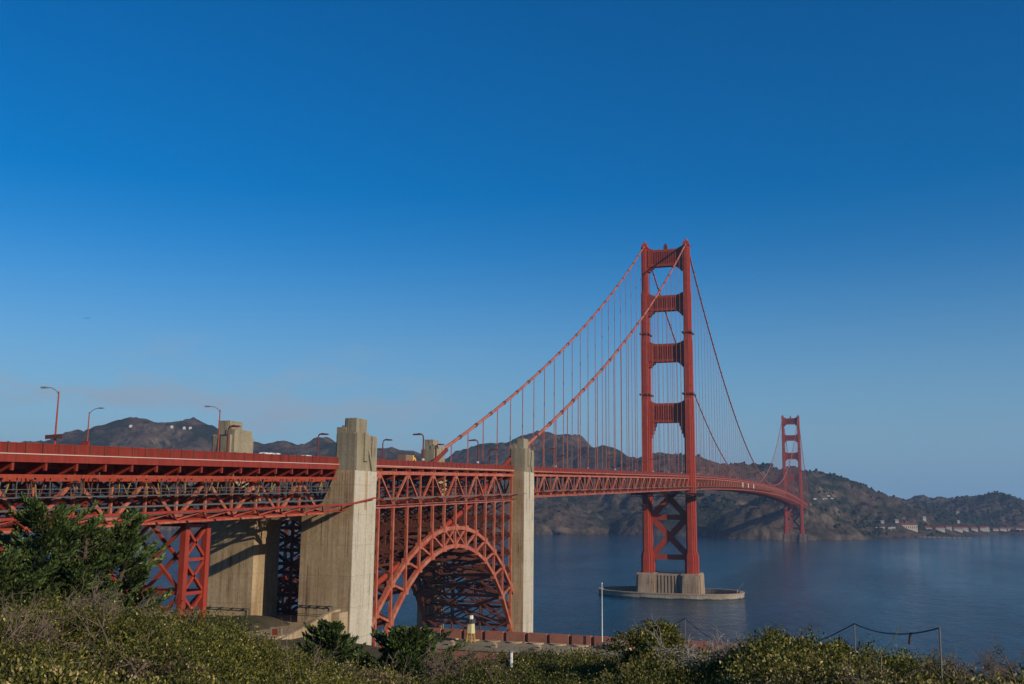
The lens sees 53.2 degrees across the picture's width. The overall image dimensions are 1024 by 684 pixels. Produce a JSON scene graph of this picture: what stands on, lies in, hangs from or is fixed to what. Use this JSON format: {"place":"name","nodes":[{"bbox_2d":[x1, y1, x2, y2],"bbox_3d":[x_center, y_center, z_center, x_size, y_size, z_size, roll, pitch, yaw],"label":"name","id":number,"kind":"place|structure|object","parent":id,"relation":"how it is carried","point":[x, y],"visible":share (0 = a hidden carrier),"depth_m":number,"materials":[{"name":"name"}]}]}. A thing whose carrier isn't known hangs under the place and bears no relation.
{"place":"outdoors","nodes":[
{"label":"outdoors","id":0,"kind":"place"},
{"bbox_2d":[8,615,382,678],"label":"ground","id":1,"kind":"structure","parent":0,"point":[265,622],"depth_m":195.06,"materials":[{"name":"soil"}]},
{"bbox_2d":[0,545,68,615],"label":"cypress tree","id":2,"kind":"object","parent":1,"relation":"on","point":[10,558],"visible":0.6,"depth_m":45.18,"materials":[{"name":"green plant"}]},
{"bbox_2d":[0,491,123,611],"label":"cypress tree","id":3,"kind":"object","parent":1,"relation":"on","point":[48,540],"visible":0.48,"depth_m":47.46,"materials":[{"name":"green plant"}]},
{"bbox_2d":[22,511,138,610],"bbox_3d":[-20.571,12.413,48.947,7.521,8.650,8.452,-8,-13,42],"label":"cypress tree","id":4,"kind":"object","parent":1,"relation":"on","point":[100,555],"visible":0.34,"depth_m":49.51,"materials":[{"name":"green plant"}]},
{"bbox_2d":[0,588,174,672],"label":"dead shrub","id":5,"kind":"object","parent":1,"relation":"on","point":[45,627],"visible":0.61,"depth_m":12.42,"materials":[{"name":"plant"}]},
{"bbox_2d":[0,569,193,649],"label":"dead shrub","id":6,"kind":"object","parent":1,"relation":"on","point":[89,598],"visible":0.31,"depth_m":14.69,"materials":[{"name":"brown plant"}]},
{"bbox_2d":[80,507,176,616],"bbox_3d":[-19.329,12.992,51.077,6.694,9.509,6.468,-3,-10,18],"label":"cypress tree","id":7,"kind":"object","parent":1,"relation":"on","point":[134,575],"visible":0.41,"depth_m":50.86,"materials":[{"name":"green plant"}]},
{"bbox_2d":[88,596,199,630],"bbox_3d":[-5.647,4.275,15.720,1.234,0.712,1.702,-8,-13,43],"label":"dead shrub","id":8,"kind":"object","parent":1,"relation":"on","point":[165,613],"visible":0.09,"depth_m":16.04,"materials":[{"name":"plant"}]},
{"bbox_2d":[0,441,375,627],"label":"approach viaduct","id":9,"kind":"object","parent":1,"relation":"on","point":[83,470],"visible":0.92,"depth_m":163.92,"materials":[{"name":"metal"}]},
{"bbox_2d":[40,386,59,443],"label":"street lamp","id":10,"kind":"object","parent":9,"relation":"on","point":[58,392],"visible":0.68,"depth_m":137.61,"materials":[{"name":"red metal"}]},
{"bbox_2d":[45,434,62,438],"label":"road sign","id":11,"kind":"object","parent":10,"relation":"attached to","point":[54,436],"visible":1,"depth_m":136.80,"materials":[{"name":"metal"}]},
{"bbox_2d":[86,407,104,440],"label":"street lamp","id":12,"kind":"object","parent":9,"relation":"on","point":[89,418],"visible":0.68,"depth_m":178.32,"materials":[{"name":"red metal"}]},
{"bbox_2d":[81,441,89,445],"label":"red box","id":13,"kind":"object","parent":12,"relation":"attached to","point":[87,443],"visible":0.36,"depth_m":177.47,"materials":[{"name":"orange metal"}]},
{"bbox_2d":[205,406,220,451],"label":"street lamp","id":14,"kind":"object","parent":9,"relation":"on","point":[218,428],"visible":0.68,"depth_m":172.38,"materials":[{"name":"red"}]},
{"bbox_2d":[226,425,240,451],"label":"street lamp","id":15,"kind":"object","parent":9,"relation":"on","point":[228,435],"visible":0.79,"depth_m":217.60,"materials":[{"name":"red"}]},
{"bbox_2d":[206,420,279,616],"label":"concrete pylon","id":16,"kind":"object","parent":1,"relation":"on","point":[243,564],"visible":0.49,"depth_m":214.75,"materials":[{"name":"beige concrete"}]},
{"bbox_2d":[218,614,306,644],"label":"concrete slab","id":17,"kind":"structure","parent":1,"relation":"on","point":[294,625],"depth_m":198.05,"materials":[{"name":"grey concrete"}]},
{"bbox_2d":[207,606,249,615],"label":"pipe run","id":18,"kind":"object","parent":17,"relation":"on","point":[229,608],"visible":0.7,"depth_m":211.98,"materials":[{"name":"grey metal"}]},
{"bbox_2d":[270,627,281,634],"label":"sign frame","id":19,"kind":"object","parent":17,"relation":"on","point":[276,630],"visible":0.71,"depth_m":185.99,"materials":[{"name":"metal"}]},
{"bbox_2d":[297,605,332,614],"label":"pipe run","id":20,"kind":"object","parent":17,"relation":"on","point":[312,605],"visible":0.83,"depth_m":206.06,"materials":[{"name":"grey metal"}]},
{"bbox_2d":[259,508,308,537],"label":"pylon cross wall","id":21,"kind":"structure","parent":1,"relation":"on","point":[268,527],"depth_m":215.43,"materials":[{"name":"concrete"}]},
{"bbox_2d":[279,609,347,639],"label":"retaining wall","id":22,"kind":"structure","parent":1,"relation":"on","point":[334,615],"depth_m":199.11,"materials":[{"name":"concrete"}]},
{"bbox_2d":[290,618,366,675],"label":"cypress tree","id":23,"kind":"object","parent":1,"relation":"on","point":[329,635],"visible":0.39,"depth_m":70.75,"materials":[{"name":"green plant"}]},
{"bbox_2d":[297,418,376,644],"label":"concrete pylon","id":24,"kind":"object","parent":1,"relation":"on","point":[336,570],"visible":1,"depth_m":208.36,"materials":[{"name":"beige concrete"}]},
{"bbox_2d":[259,459,525,647],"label":"arch span","id":25,"kind":"object","parent":1,"relation":"on","point":[417,530],"visible":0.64,"depth_m":271.01,"materials":[{"name":"metal"}]},
{"bbox_2d":[316,433,328,455],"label":"street lamp","id":26,"kind":"object","parent":25,"relation":"on","point":[318,440],"visible":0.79,"depth_m":253.73,"materials":[{"name":"red"}]},
{"bbox_2d":[382,439,392,458],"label":"street lamp","id":27,"kind":"object","parent":25,"relation":"on","point":[382,445],"visible":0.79,"depth_m":288.35,"materials":[{"name":"red"}]},
{"bbox_2d":[398,454,415,460],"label":"box truck","id":28,"kind":"object","parent":25,"relation":"on","point":[405,457],"visible":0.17,"depth_m":269.82,"materials":[{"name":"brown"}]},
{"bbox_2d":[413,433,423,460],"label":"street lamp","id":29,"kind":"object","parent":25,"relation":"on","point":[423,445],"visible":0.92,"depth_m":253.04,"materials":[{"name":"red"}]},
{"bbox_2d":[469,439,478,463],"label":"street lamp","id":30,"kind":"object","parent":25,"relation":"on","point":[477,450],"visible":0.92,"depth_m":289.47,"materials":[{"name":"red"}]},
{"bbox_2d":[336,624,478,683],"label":"cypress tree","id":31,"kind":"object","parent":1,"relation":"on","point":[400,642],"visible":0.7,"depth_m":54.84,"materials":[{"name":"green plant"}]},
{"bbox_2d":[417,440,446,627],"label":"concrete pylon","id":32,"kind":"object","parent":1,"relation":"on","point":[429,451],"visible":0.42,"depth_m":324.35,"materials":[{"name":"beige concrete"}]},
{"bbox_2d":[386,638,513,683],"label":"dead shrub","id":33,"kind":"object","parent":1,"relation":"on","point":[444,669],"visible":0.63,"depth_m":24.30,"materials":[{"name":"plant"}]},
{"bbox_2d":[0,582,1020,683],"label":"dry brush","id":34,"kind":"object","parent":1,"relation":"on","point":[843,677],"visible":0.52,"depth_m":11.29,"materials":[{"name":"plant"}]},
{"bbox_2d":[509,651,512,667],"bbox_3d":[-0.030,9.469,28.830,0.111,1.440,0.111,-7,-12,41],"label":"marker post","id":35,"kind":"object","parent":1,"relation":"on","point":[510,657],"visible":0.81,"depth_m":28.88,"materials":[{"name":"grey paint"}]},
{"bbox_2d":[0,586,1023,683],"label":"coastal scrub","id":36,"kind":"object","parent":1,"relation":"on","point":[203,653],"visible":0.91,"depth_m":13.51,"materials":[{"name":"green plant"}]},
{"bbox_2d":[507,438,533,642],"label":"concrete pylon","id":37,"kind":"object","parent":1,"relation":"on","point":[522,457],"visible":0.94,"depth_m":312.65,"materials":[{"name":"beige concrete"}]},
{"bbox_2d":[376,626,736,665],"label":"brick fort","id":38,"kind":"structure","parent":1,"relation":"on","point":[498,639],"depth_m":295.86,"materials":[{"name":"brick"}]},
{"bbox_2d":[466,613,475,642],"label":"lighthouse","id":39,"kind":"object","parent":38,"relation":"on","point":[470,621],"visible":0.95,"depth_m":299.49,"materials":[{"name":"white"}]},
{"bbox_2d":[601,583,602,645],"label":"flagpole","id":40,"kind":"object","parent":38,"relation":"on","point":[602,625],"visible":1,"depth_m":292.00,"materials":[{"name":"white metal"}]},
{"bbox_2d":[556,654,616,678],"bbox_3d":[1.873,7.558,23.098,1.652,0.950,2.306,5,-10,-24],"label":"green shrub","id":41,"kind":"object","parent":1,"relation":"on","point":[580,664],"visible":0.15,"depth_m":23.19,"materials":[{"name":"green plant"}]},
{"bbox_2d":[597,618,690,665],"bbox_3d":[2.890,6.190,20.554,2.090,1.248,1.689,9,-12,-41],"label":"green shrub","id":42,"kind":"object","parent":1,"relation":"on","point":[633,636],"visible":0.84,"depth_m":20.40,"materials":[{"name":"green plant"}]},
{"bbox_2d":[633,618,762,671],"bbox_3d":[3.341,4.697,15.722,2.932,1.168,2.009,5,-10,-23],"label":"bare shrub","id":43,"kind":"object","parent":1,"relation":"on","point":[689,659],"visible":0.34,"depth_m":15.76,"materials":[{"name":"brown plant"}]},
{"bbox_2d":[710,655,755,672],"bbox_3d":[3.406,4.766,14.389,1.282,0.686,0.749,-3,-10,18],"label":"green shrub","id":44,"kind":"object","parent":1,"relation":"on","point":[717,663],"visible":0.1,"depth_m":14.56,"materials":[{"name":"green plant"}]},
{"bbox_2d":[590,618,942,683],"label":"rope fence","id":45,"kind":"object","parent":1,"relation":"on","point":[909,639],"visible":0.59,"depth_m":12.88,"materials":[{"name":"grey"}]},
{"bbox_2d":[732,624,812,665],"bbox_3d":[3.770,4.442,14.251,1.119,0.867,1.415,-7,-12,38],"label":"green shrub","id":46,"kind":"object","parent":1,"relation":"on","point":[757,643],"visible":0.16,"depth_m":14.21,"materials":[{"name":"green plant"}]},
{"bbox_2d":[819,636,854,653],"bbox_3d":[4.498,4.626,14.547,0.881,0.858,0.733,-3,-10,18],"label":"green shrub","id":47,"kind":"object","parent":1,"relation":"on","point":[838,637],"visible":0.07,"depth_m":14.61,"materials":[{"name":"green plant"}]},
{"bbox_2d":[916,638,1023,683],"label":"bare shrub","id":48,"kind":"object","parent":1,"relation":"on","point":[990,667],"visible":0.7,"depth_m":11.54,"materials":[{"name":"brown plant"}]},
{"bbox_2d":[0,531,1023,683],"bbox_3d":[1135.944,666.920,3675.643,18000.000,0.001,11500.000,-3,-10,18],"label":"water","id":49,"kind":"structure","parent":0,"point":[962,593],"depth_m":686.85,"materials":[{"name":"blue liquid"}]},
{"bbox_2d":[636,571,704,593],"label":"bridge pier","id":50,"kind":"structure","parent":49,"relation":"in","point":[667,582],"depth_m":630.55,"materials":[{"name":"concrete"}]},
{"bbox_2d":[278,237,809,589],"bbox_3d":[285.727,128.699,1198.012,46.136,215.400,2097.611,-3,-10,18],"label":"suspension bridge","id":51,"kind":"structure","parent":50,"relation":"on","point":[681,413],"depth_m":644.83,"materials":[{"name":"metal"}]},
{"bbox_2d":[598,583,744,599],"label":"fender wall","id":52,"kind":"structure","parent":49,"relation":"in","point":[709,594],"depth_m":617.02,"materials":[{"name":"concrete"}]},
{"bbox_2d":[783,534,805,541],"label":"bridge pier","id":53,"kind":"structure","parent":49,"relation":"in","point":[794,537],"depth_m":1826.26,"materials":[{"name":"grey concrete"}]},
{"bbox_2d":[918,536,971,538],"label":"jetty","id":54,"kind":"object","parent":49,"relation":"in","point":[942,537],"visible":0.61,"depth_m":2229.43,"materials":[{"name":"concrete"}]},
{"bbox_2d":[0,417,1023,539],"bbox_3d":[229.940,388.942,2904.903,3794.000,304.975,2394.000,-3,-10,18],"label":"hills","id":55,"kind":"structure","parent":0,"point":[585,514],"depth_m":2479.62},
{"bbox_2d":[618,461,636,466],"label":"tree clump","id":56,"kind":"object","parent":55,"relation":"on","point":[627,464],"visible":0.74,"depth_m":2659.25,"materials":[{"name":"grey"}]},
{"bbox_2d":[653,453,663,458],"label":"tree clump","id":57,"kind":"object","parent":55,"relation":"on","point":[655,456],"visible":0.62,"depth_m":2645.03,"materials":[{"name":"grey"}]},
{"bbox_2d":[750,463,761,467],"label":"tree clump","id":58,"kind":"object","parent":55,"relation":"on","point":[757,465],"visible":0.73,"depth_m":2599.16,"materials":[{"name":"grey"}]},
{"bbox_2d":[496,437,1023,535],"bbox_3d":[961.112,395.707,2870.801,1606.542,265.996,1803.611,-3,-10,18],"label":"woods","id":59,"kind":"object","parent":55,"relation":"on","point":[928,509],"visible":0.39,"depth_m":2642.33,"materials":[{"name":"plant"}]},
{"bbox_2d":[901,523,917,531],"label":"house","id":60,"kind":"structure","parent":55,"relation":"on","point":[912,526],"depth_m":2277.17,"materials":[{"name":"beige"}]},
{"bbox_2d":[934,527,944,532],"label":"house","id":61,"kind":"structure","parent":55,"relation":"on","point":[942,529],"depth_m":2304.75,"materials":[{"name":"beige"}]},
{"bbox_2d":[952,527,962,532],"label":"house","id":62,"kind":"structure","parent":55,"relation":"on","point":[959,529],"depth_m":2406.68,"materials":[{"name":"beige"}]},
{"bbox_2d":[969,527,977,531],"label":"house","id":63,"kind":"structure","parent":55,"relation":"on","point":[974,528],"depth_m":2555.11,"materials":[{"name":"beige"}]},
{"bbox_2d":[998,527,1006,531],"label":"house","id":64,"kind":"structure","parent":55,"relation":"on","point":[1002,528],"depth_m":2731.37,"materials":[{"name":"beige"}]},
{"bbox_2d":[0,0,1023,499],"label":"sky","id":65,"kind":"structure","parent":0,"point":[293,220],"materials":[{"name":"blue"}]},
{"bbox_2d":[605,640,628,649],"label":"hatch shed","id":66,"kind":"structure","parent":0,"point":[612,643],"depth_m":287.28,"materials":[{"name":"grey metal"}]}
]}

